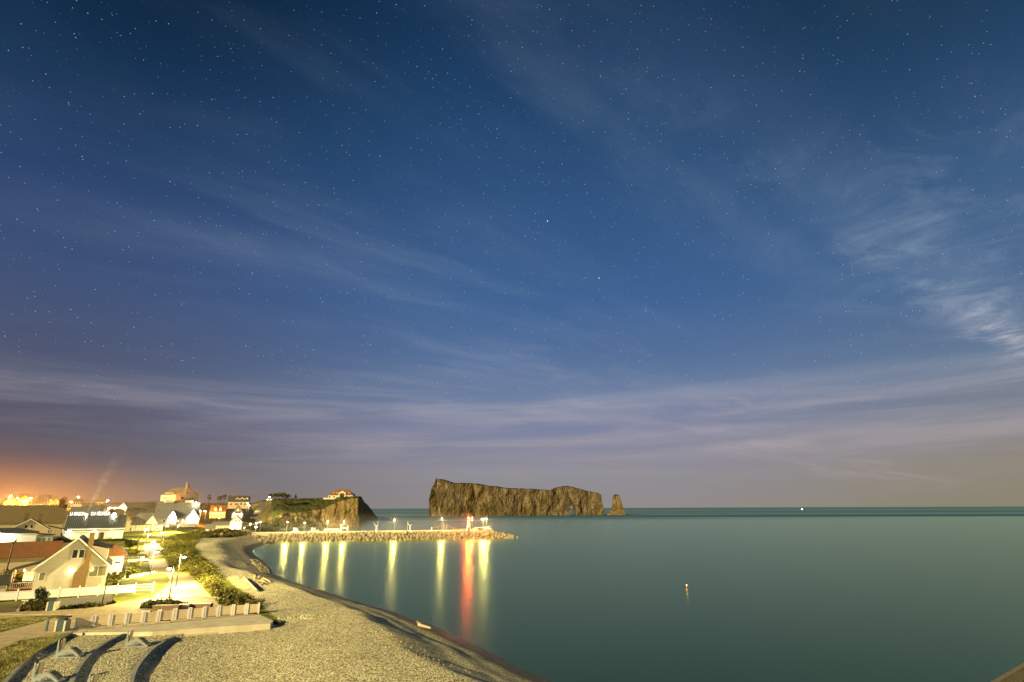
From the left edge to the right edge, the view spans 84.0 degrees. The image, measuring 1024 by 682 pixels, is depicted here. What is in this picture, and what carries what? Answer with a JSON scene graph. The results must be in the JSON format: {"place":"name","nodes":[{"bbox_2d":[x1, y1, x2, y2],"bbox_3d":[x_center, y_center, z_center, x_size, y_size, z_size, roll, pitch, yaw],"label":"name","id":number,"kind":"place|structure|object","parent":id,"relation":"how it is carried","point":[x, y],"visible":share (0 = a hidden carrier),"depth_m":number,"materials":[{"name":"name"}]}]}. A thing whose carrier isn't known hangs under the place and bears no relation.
{"place":"outdoors","nodes":[
{"label":"outdoors","id":0,"kind":"place"},
{"bbox_2d":[73,499,82,506],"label":"hillside house","id":1,"kind":"structure","parent":0,"point":[77,502],"depth_m":405.72,"materials":[{"name":"orange"}]},
{"bbox_2d":[88,672,98,681],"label":"lounger","id":2,"kind":"object","parent":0,"point":[95,677],"visible":1,"depth_m":39.33,"materials":[{"name":"beige wood"}]},
{"bbox_2d":[118,572,149,581],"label":"path","id":3,"kind":"structure","parent":0,"point":[136,575],"depth_m":104.62,"materials":[{"name":"concrete"}]},
{"bbox_2d":[128,559,149,562],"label":"path","id":4,"kind":"structure","parent":0,"point":[142,560],"depth_m":135.93,"materials":[{"name":"concrete"}]},
{"bbox_2d":[143,541,162,557],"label":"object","id":5,"kind":"structure","parent":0,"point":[155,546],"depth_m":173.24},
{"bbox_2d":[251,502,266,517],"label":"hill road","id":6,"kind":"structure","parent":0,"point":[258,510],"depth_m":413.17,"materials":[{"name":"asphalt"}]},
{"bbox_2d":[0,503,553,681],"bbox_3d":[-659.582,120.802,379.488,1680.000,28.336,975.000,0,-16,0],"label":"ground","id":7,"kind":"structure","parent":0,"point":[116,660],"depth_m":53.59,"materials":[{"name":"gravel"}]},
{"bbox_2d":[0,574,10,591],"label":"lean to shed","id":8,"kind":"object","parent":7,"relation":"on","point":[4,581],"visible":0.81,"depth_m":84.22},
{"bbox_2d":[4,539,16,574],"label":"wooden pole","id":9,"kind":"object","parent":7,"relation":"on","point":[12,543],"visible":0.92,"depth_m":89.95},
{"bbox_2d":[0,604,21,612],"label":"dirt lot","id":10,"kind":"structure","parent":7,"relation":"on","point":[8,608],"depth_m":71.59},
{"bbox_2d":[3,498,18,504],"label":"hillside house","id":11,"kind":"structure","parent":7,"relation":"on","point":[12,501],"depth_m":334.23,"materials":[{"name":"yellow"}]},
{"bbox_2d":[1,495,20,501],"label":"tree","id":12,"kind":"object","parent":7,"relation":"on","point":[15,497],"visible":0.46,"depth_m":405.84,"materials":[{"name":"orange plant"}]},
{"bbox_2d":[4,495,19,500],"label":"hillside house","id":13,"kind":"structure","parent":7,"relation":"on","point":[7,496],"depth_m":413.61,"materials":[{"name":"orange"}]},
{"bbox_2d":[1,568,24,586],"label":"garden bush","id":14,"kind":"object","parent":7,"relation":"on","point":[10,572],"visible":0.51,"depth_m":87.71,"materials":[{"name":"green plant"}]},
{"bbox_2d":[0,600,27,611],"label":"dirt lot kerb","id":15,"kind":"structure","parent":7,"relation":"on","point":[18,610],"depth_m":77.00,"materials":[{"name":"concrete"}]},
{"bbox_2d":[8,572,28,586],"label":"garden bush","id":16,"kind":"object","parent":7,"relation":"on","point":[18,580],"visible":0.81,"depth_m":87.21,"materials":[{"name":"green plant"}]},
{"bbox_2d":[18,495,30,504],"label":"hillside house","id":17,"kind":"structure","parent":7,"relation":"on","point":[25,500],"depth_m":338.67,"materials":[{"name":"yellow"}]},
{"bbox_2d":[18,493,35,497],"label":"tree","id":18,"kind":"object","parent":7,"relation":"on","point":[26,494],"visible":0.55,"depth_m":415.88,"materials":[{"name":"orange plant"}]},
{"bbox_2d":[0,528,54,541],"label":"white house","id":19,"kind":"structure","parent":7,"relation":"on","point":[14,534],"depth_m":149.46,"materials":[{"name":"paint"}]},
{"bbox_2d":[0,541,62,575],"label":"long building","id":20,"kind":"structure","parent":7,"relation":"on","point":[46,549],"depth_m":105.65,"materials":[{"name":"brown paint"}]},
{"bbox_2d":[0,614,62,630],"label":"rough grass","id":21,"kind":"structure","parent":7,"relation":"on","point":[5,622],"depth_m":63.72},
{"bbox_2d":[0,498,66,535],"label":"shingled hall","id":22,"kind":"structure","parent":7,"relation":"on","point":[11,516],"depth_m":238.53,"materials":[{"name":"brown"}]},
{"bbox_2d":[17,598,49,610],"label":"bank plants","id":23,"kind":"object","parent":7,"relation":"on","point":[36,605],"visible":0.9,"depth_m":71.44,"materials":[{"name":"green plant"}]},
{"bbox_2d":[0,632,72,681],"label":"rough grass","id":24,"kind":"structure","parent":7,"relation":"on","point":[13,656],"depth_m":49.62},
{"bbox_2d":[29,498,43,504],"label":"hillside house","id":25,"kind":"structure","parent":7,"relation":"on","point":[36,501],"depth_m":361.17,"materials":[{"name":"orange"}]},
{"bbox_2d":[13,513,66,538],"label":"yellow gable house","id":26,"kind":"structure","parent":7,"relation":"on","point":[33,524],"depth_m":175.05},
{"bbox_2d":[3,630,76,681],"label":"retaining wall","id":27,"kind":"structure","parent":7,"relation":"on","point":[13,674],"depth_m":45.44,"materials":[{"name":"concrete"}]},
{"bbox_2d":[34,586,50,599],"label":"garden bush","id":28,"kind":"object","parent":7,"relation":"on","point":[42,592],"visible":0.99,"depth_m":75.92,"materials":[{"name":"green plant"}]},
{"bbox_2d":[38,495,52,504],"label":"hillside house","id":29,"kind":"structure","parent":7,"relation":"on","point":[49,498],"depth_m":379.06,"materials":[{"name":"brown"}]},
{"bbox_2d":[31,660,66,681],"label":"lounger","id":30,"kind":"object","parent":7,"relation":"on","point":[51,674],"visible":1,"depth_m":41.65,"materials":[{"name":"beige wood"}]},
{"bbox_2d":[50,497,59,504],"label":"hillside house","id":31,"kind":"structure","parent":7,"relation":"on","point":[54,501],"depth_m":359.49,"materials":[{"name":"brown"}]},
{"bbox_2d":[7,529,112,592],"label":"gabled house","id":32,"kind":"structure","parent":7,"relation":"on","point":[83,560],"depth_m":87.86,"materials":[{"name":"beige"}]},
{"bbox_2d":[22,571,34,580],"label":"porch window","id":33,"kind":"structure","parent":32,"relation":"in","point":[28,576],"depth_m":86.08,"materials":[{"name":"white"}]},
{"bbox_2d":[38,572,45,580],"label":"window","id":34,"kind":"structure","parent":32,"relation":"in","point":[42,575],"depth_m":85.65,"materials":[{"name":"glass"}]},
{"bbox_2d":[71,549,78,558],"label":"window","id":35,"kind":"structure","parent":32,"relation":"in","point":[75,551],"depth_m":88.34,"materials":[{"name":"glass"}]},
{"bbox_2d":[78,549,85,557],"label":"window","id":36,"kind":"structure","parent":32,"relation":"in","point":[82,551],"depth_m":88.80,"materials":[{"name":"glass"}]},
{"bbox_2d":[88,565,107,576],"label":"window","id":37,"kind":"structure","parent":32,"relation":"in","point":[98,571],"depth_m":89.42,"materials":[{"name":"glass"}]},
{"bbox_2d":[53,535,72,547],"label":"grey roofed shed","id":38,"kind":"structure","parent":7,"relation":"on","point":[66,540],"depth_m":159.28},
{"bbox_2d":[53,638,85,657],"bbox_3d":[-38.028,26.462,49.103,2.150,1.410,0.840,2,-16,-7],"label":"lounger","id":39,"kind":"object","parent":7,"relation":"on","point":[63,651],"visible":1,"depth_m":48.77,"materials":[{"name":"beige wood"}]},
{"bbox_2d":[0,582,154,600],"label":"panel fence","id":40,"kind":"object","parent":7,"relation":"on","point":[29,594],"visible":0.9,"depth_m":80.10,"materials":[{"name":"white paint"}]},
{"bbox_2d":[72,631,85,635],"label":"concrete block","id":41,"kind":"structure","parent":7,"relation":"on","point":[77,633],"depth_m":57.09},
{"bbox_2d":[69,507,101,514],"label":"grey gabled house","id":42,"kind":"structure","parent":7,"relation":"on","point":[93,510],"depth_m":260.06,"materials":[{"name":"concrete"}]},
{"bbox_2d":[58,594,113,607],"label":"tan retaining wall","id":43,"kind":"structure","parent":7,"relation":"on","point":[66,602],"depth_m":73.64,"materials":[{"name":"beige concrete"}]},
{"bbox_2d":[0,598,172,648],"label":"boardwalk","id":44,"kind":"structure","parent":7,"relation":"on","point":[37,629],"depth_m":64.03,"materials":[{"name":"grey wood"}]},
{"bbox_2d":[45,619,49,630],"bbox_3d":[-47.521,29.060,58.180,0.200,1.120,0.140,0,-16,0],"label":"bollard","id":45,"kind":"object","parent":44,"relation":"on","point":[47,624],"visible":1,"depth_m":58.14,"materials":[{"name":"grey metal"}]},
{"bbox_2d":[45,598,60,610],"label":"litter bin","id":46,"kind":"object","parent":44,"relation":"on","point":[53,604],"visible":1,"depth_m":69.99,"materials":[{"name":"beige concrete"}]},
{"bbox_2d":[54,615,71,631],"bbox_3d":[-46.109,29.012,58.424,0.990,1.340,0.920,2,-16,-7],"label":"litter bin","id":47,"kind":"object","parent":44,"relation":"on","point":[63,624],"visible":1,"depth_m":58.10,"materials":[{"name":"beige concrete"}]},
{"bbox_2d":[56,622,63,627],"bbox_3d":[-46.060,28.987,58.002,0.600,0.550,0.020,2,-16,-7],"label":"front door","id":48,"kind":"structure","parent":47,"relation":"in","point":[59,624],"depth_m":58.00,"materials":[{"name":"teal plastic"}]},
{"bbox_2d":[101,571,109,604],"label":"dark post","id":49,"kind":"object","parent":44,"relation":"on","point":[105,588],"visible":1,"depth_m":73.42,"materials":[{"name":"metal"}]},
{"bbox_2d":[167,565,174,597],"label":"promenade lamp","id":50,"kind":"object","parent":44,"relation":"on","point":[169,568],"visible":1,"depth_m":80.40,"materials":[{"name":"metal"}]},
{"bbox_2d":[59,599,115,609],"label":"bank plants","id":51,"kind":"object","parent":7,"relation":"on","point":[84,605],"visible":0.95,"depth_m":72.44,"materials":[{"name":"green plant"}]},
{"bbox_2d":[62,511,127,539],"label":"seaside restaurant","id":52,"kind":"structure","parent":7,"relation":"on","point":[106,526],"depth_m":223.52,"materials":[{"name":"white paint"}]},
{"bbox_2d":[73,533,79,537],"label":"window","id":53,"kind":"structure","parent":52,"relation":"in","point":[75,535],"depth_m":218.58,"materials":[{"name":"beige glass"}]},
{"bbox_2d":[106,532,112,536],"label":"window","id":54,"kind":"structure","parent":52,"relation":"in","point":[109,534],"depth_m":223.99,"materials":[{"name":"beige glass"}]},
{"bbox_2d":[114,532,120,536],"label":"window","id":55,"kind":"structure","parent":52,"relation":"in","point":[117,534],"depth_m":225.30,"materials":[{"name":"beige glass"}]},
{"bbox_2d":[69,633,124,681],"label":"retaining wall","id":56,"kind":"structure","parent":7,"relation":"on","point":[80,665],"depth_m":48.79,"materials":[{"name":"concrete"}]},
{"bbox_2d":[73,538,124,540],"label":"hedge","id":57,"kind":"object","parent":7,"relation":"on","point":[116,539],"visible":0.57,"depth_m":207.34,"materials":[{"name":"green plant"}]},
{"bbox_2d":[95,498,106,504],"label":"hilltop cottage","id":58,"kind":"structure","parent":7,"relation":"on","point":[98,501],"depth_m":455.00,"materials":[{"name":"brown"}]},
{"bbox_2d":[108,509,124,514],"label":"brown roof house","id":59,"kind":"structure","parent":7,"relation":"on","point":[117,511],"depth_m":262.92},
{"bbox_2d":[107,502,127,510],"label":"green lit house","id":60,"kind":"structure","parent":7,"relation":"on","point":[123,505],"depth_m":384.88,"materials":[{"name":"beige"}]},
{"bbox_2d":[108,544,127,573],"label":"white annexe","id":61,"kind":"structure","parent":7,"relation":"on","point":[117,553],"depth_m":108.23,"materials":[{"name":"paint"}]},
{"bbox_2d":[106,571,130,579],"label":"garden bush","id":62,"kind":"object","parent":7,"relation":"on","point":[120,575],"visible":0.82,"depth_m":99.49,"materials":[{"name":"green plant"}]},
{"bbox_2d":[124,512,131,531],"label":"hip roof pavilion","id":63,"kind":"structure","parent":7,"relation":"on","point":[127,528],"depth_m":267.42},
{"bbox_2d":[124,539,139,548],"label":"garden bush","id":64,"kind":"object","parent":7,"relation":"on","point":[129,543],"visible":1,"depth_m":171.64,"materials":[{"name":"green plant"}]},
{"bbox_2d":[124,548,140,554],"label":"garden bush","id":65,"kind":"object","parent":7,"relation":"on","point":[130,551],"visible":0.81,"depth_m":148.38,"materials":[{"name":"green plant"}]},
{"bbox_2d":[125,557,140,573],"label":"rope fence","id":66,"kind":"object","parent":7,"relation":"on","point":[129,561],"visible":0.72,"depth_m":116.55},
{"bbox_2d":[126,561,143,572],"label":"garden bush","id":67,"kind":"object","parent":7,"relation":"on","point":[133,567],"visible":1,"depth_m":109.30,"materials":[{"name":"green plant"}]},
{"bbox_2d":[124,629,151,646],"bbox_3d":[-35.067,27.919,53.501,2.150,1.410,0.840,2,-16,-7],"label":"lounger","id":68,"kind":"object","parent":7,"relation":"on","point":[138,639],"visible":1,"depth_m":53.18,"materials":[{"name":"grey metal"}]},
{"bbox_2d":[129,513,164,530],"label":"columned hall","id":69,"kind":"structure","parent":7,"relation":"on","point":[142,521],"depth_m":274.63,"materials":[{"name":"white paint"}]},
{"bbox_2d":[67,501,226,521],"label":"hillside scrub","id":70,"kind":"object","parent":7,"relation":"on","point":[107,503],"visible":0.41,"depth_m":432.81,"materials":[{"name":"green plant"}]},
{"bbox_2d":[129,636,175,681],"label":"retaining wall","id":71,"kind":"structure","parent":7,"relation":"on","point":[142,659],"depth_m":49.26,"materials":[{"name":"concrete"}]},
{"bbox_2d":[149,549,158,574],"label":"promenade lamp","id":72,"kind":"object","parent":7,"relation":"on","point":[157,551],"visible":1,"depth_m":107.00,"materials":[{"name":"metal"}]},
{"bbox_2d":[139,597,187,608],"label":"bank plants","id":73,"kind":"object","parent":7,"relation":"on","point":[148,603],"visible":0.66,"depth_m":73.29,"materials":[{"name":"green plant"}]},
{"bbox_2d":[158,544,193,556],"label":"dune shrubs","id":74,"kind":"object","parent":7,"relation":"on","point":[185,551],"visible":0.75,"depth_m":155.14,"materials":[{"name":"green plant"}]},
{"bbox_2d":[77,615,276,636],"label":"concrete platform","id":75,"kind":"structure","parent":7,"relation":"on","point":[249,623],"depth_m":60.15,"materials":[{"name":"concrete"}]},
{"bbox_2d":[154,500,200,526],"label":"grey roof inn","id":76,"kind":"structure","parent":7,"relation":"on","point":[181,514],"depth_m":327.93,"materials":[{"name":"beige"}]},
{"bbox_2d":[160,482,198,501],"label":"hilltop hotel","id":77,"kind":"structure","parent":7,"relation":"on","point":[180,494],"depth_m":436.88,"materials":[{"name":"beige"}]},
{"bbox_2d":[158,531,203,550],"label":"dune shrubs","id":78,"kind":"object","parent":7,"relation":"on","point":[190,536],"visible":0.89,"depth_m":203.93,"materials":[{"name":"green plant"}]},
{"bbox_2d":[162,552,239,596],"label":"dune shrubs","id":79,"kind":"object","parent":7,"relation":"on","point":[197,566],"visible":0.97,"depth_m":106.92,"materials":[{"name":"green plant"}]},
{"bbox_2d":[149,560,257,622],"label":"promenade","id":80,"kind":"structure","parent":7,"relation":"on","point":[188,588],"depth_m":85.65,"materials":[{"name":"concrete"}]},
{"bbox_2d":[74,602,259,628],"bbox_3d":[-37.771,30.564,63.526,17.788,1.180,0.510,9,-19,-29],"label":"picket railing","id":81,"kind":"object","parent":80,"relation":"on","point":[110,620],"visible":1,"depth_m":63.24,"materials":[{"name":"white paint"}]},
{"bbox_2d":[152,604,182,611],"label":"planter bench","id":82,"kind":"object","parent":80,"relation":"on","point":[163,607],"visible":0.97,"depth_m":68.51,"materials":[{"name":"brown concrete"}]},
{"bbox_2d":[175,554,186,585],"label":"promenade lamp","id":83,"kind":"object","parent":80,"relation":"on","point":[184,556],"visible":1,"depth_m":92.44,"materials":[{"name":"metal"}]},
{"bbox_2d":[181,603,190,610],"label":"planter bench","id":84,"kind":"object","parent":80,"relation":"on","point":[185,605],"visible":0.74,"depth_m":69.72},
{"bbox_2d":[189,602,213,609],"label":"planter bench","id":85,"kind":"object","parent":80,"relation":"on","point":[200,604],"visible":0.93,"depth_m":70.44,"materials":[{"name":"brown wood"}]},
{"bbox_2d":[205,524,215,530],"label":"cream hut","id":86,"kind":"object","parent":7,"relation":"on","point":[209,527],"visible":0.64,"depth_m":275.88,"materials":[{"name":"white paint"}]},
{"bbox_2d":[209,505,226,517],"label":"red roof house","id":87,"kind":"structure","parent":7,"relation":"on","point":[218,511],"depth_m":385.72,"materials":[{"name":"white paint"}]},
{"bbox_2d":[191,528,250,537],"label":"dune shrubs","id":88,"kind":"object","parent":7,"relation":"on","point":[218,531],"visible":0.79,"depth_m":262.61,"materials":[{"name":"green plant"}]},
{"bbox_2d":[212,515,242,529],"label":"floodlit white house","id":89,"kind":"structure","parent":7,"relation":"on","point":[236,521],"depth_m":308.73,"materials":[{"name":"paint"}]},
{"bbox_2d":[196,595,272,601],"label":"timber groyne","id":90,"kind":"object","parent":7,"relation":"on","point":[218,597],"visible":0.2,"depth_m":79.73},
{"bbox_2d":[232,505,242,518],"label":"grey cottage","id":91,"kind":"structure","parent":7,"relation":"on","point":[238,510],"depth_m":376.62,"materials":[{"name":"concrete"}]},
{"bbox_2d":[227,493,250,508],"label":"yellow inn","id":92,"kind":"structure","parent":7,"relation":"on","point":[234,501],"depth_m":455.76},
{"bbox_2d":[216,592,264,610],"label":"dune shrubs","id":93,"kind":"object","parent":7,"relation":"on","point":[226,600],"visible":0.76,"depth_m":74.03,"materials":[{"name":"green plant"}]},
{"bbox_2d":[220,529,274,544],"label":"shore boulders","id":94,"kind":"object","parent":7,"relation":"on","point":[256,537],"visible":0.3,"depth_m":262.71,"materials":[{"name":"stone"}]},
{"bbox_2d":[211,521,284,527],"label":"hillside scrub","id":95,"kind":"object","parent":7,"relation":"on","point":[260,523],"visible":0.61,"depth_m":448.95,"materials":[{"name":"green plant"}]},
{"bbox_2d":[243,577,257,590],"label":"driftwood log","id":96,"kind":"object","parent":7,"relation":"on","point":[250,584],"visible":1,"depth_m":90.35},
{"bbox_2d":[249,559,270,573],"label":"shore stones","id":97,"kind":"object","parent":7,"relation":"on","point":[260,565],"visible":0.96,"depth_m":148.66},
{"bbox_2d":[253,574,267,584],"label":"beach stones","id":98,"kind":"object","parent":7,"relation":"on","point":[262,580],"visible":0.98,"depth_m":97.18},
{"bbox_2d":[138,615,469,678],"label":"pebbles","id":99,"kind":"object","parent":7,"relation":"on","point":[292,648],"visible":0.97,"depth_m":50.66,"materials":[{"name":"gravel"}]},
{"bbox_2d":[417,621,431,628],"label":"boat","id":100,"kind":"object","parent":7,"relation":"on","point":[422,625],"visible":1,"depth_m":71.41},
{"bbox_2d":[249,496,377,526],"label":"headland","id":101,"kind":"structure","parent":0,"point":[336,511],"depth_m":508.86,"materials":[{"name":"stone"}]},
{"bbox_2d":[323,487,354,499],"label":"cliff top villa","id":102,"kind":"object","parent":101,"relation":"on","point":[339,493],"visible":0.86,"depth_m":538.45,"materials":[{"name":"beige"}]},
{"bbox_2d":[0,0,1023,508],"label":"sky","id":103,"kind":"structure","parent":0,"point":[646,253],"materials":[{"name":"blue"}]},
{"bbox_2d":[252,506,1023,681],"bbox_3d":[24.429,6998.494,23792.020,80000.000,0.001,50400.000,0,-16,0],"label":"sea","id":104,"kind":"structure","parent":0,"point":[856,594],"depth_m":110.99,"materials":[{"name":"liquid"}]},
{"bbox_2d":[252,529,518,541],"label":"pier","id":105,"kind":"structure","parent":104,"relation":"in","point":[320,536],"depth_m":281.51,"materials":[{"name":"concrete"}]},
{"bbox_2d":[308,528,318,532],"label":"boat","id":106,"kind":"object","parent":105,"relation":"on","point":[313,530],"visible":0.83,"depth_m":280.44,"materials":[{"name":"white paint"}]},
{"bbox_2d":[323,529,336,532],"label":"boat","id":107,"kind":"object","parent":105,"relation":"on","point":[333,530],"visible":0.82,"depth_m":282.14,"materials":[{"name":"white paint"}]},
{"bbox_2d":[467,517,470,530],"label":"light tower","id":108,"kind":"structure","parent":105,"relation":"on","point":[468,525],"depth_m":296.29,"materials":[{"name":"white paint"}]},
{"bbox_2d":[429,478,603,515],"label":"pierced rock","id":109,"kind":"object","parent":104,"relation":"in","point":[447,498],"visible":0.95,"depth_m":1152.39,"materials":[{"name":"stone"}]},
{"bbox_2d":[607,494,625,514],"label":"sea stack","id":110,"kind":"object","parent":104,"relation":"in","point":[617,508],"visible":0.82,"depth_m":1205.03,"materials":[{"name":"stone"}]},
{"bbox_2d":[991,663,1023,681],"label":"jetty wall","id":111,"kind":"structure","parent":104,"relation":"in","point":[1015,674],"depth_m":49.94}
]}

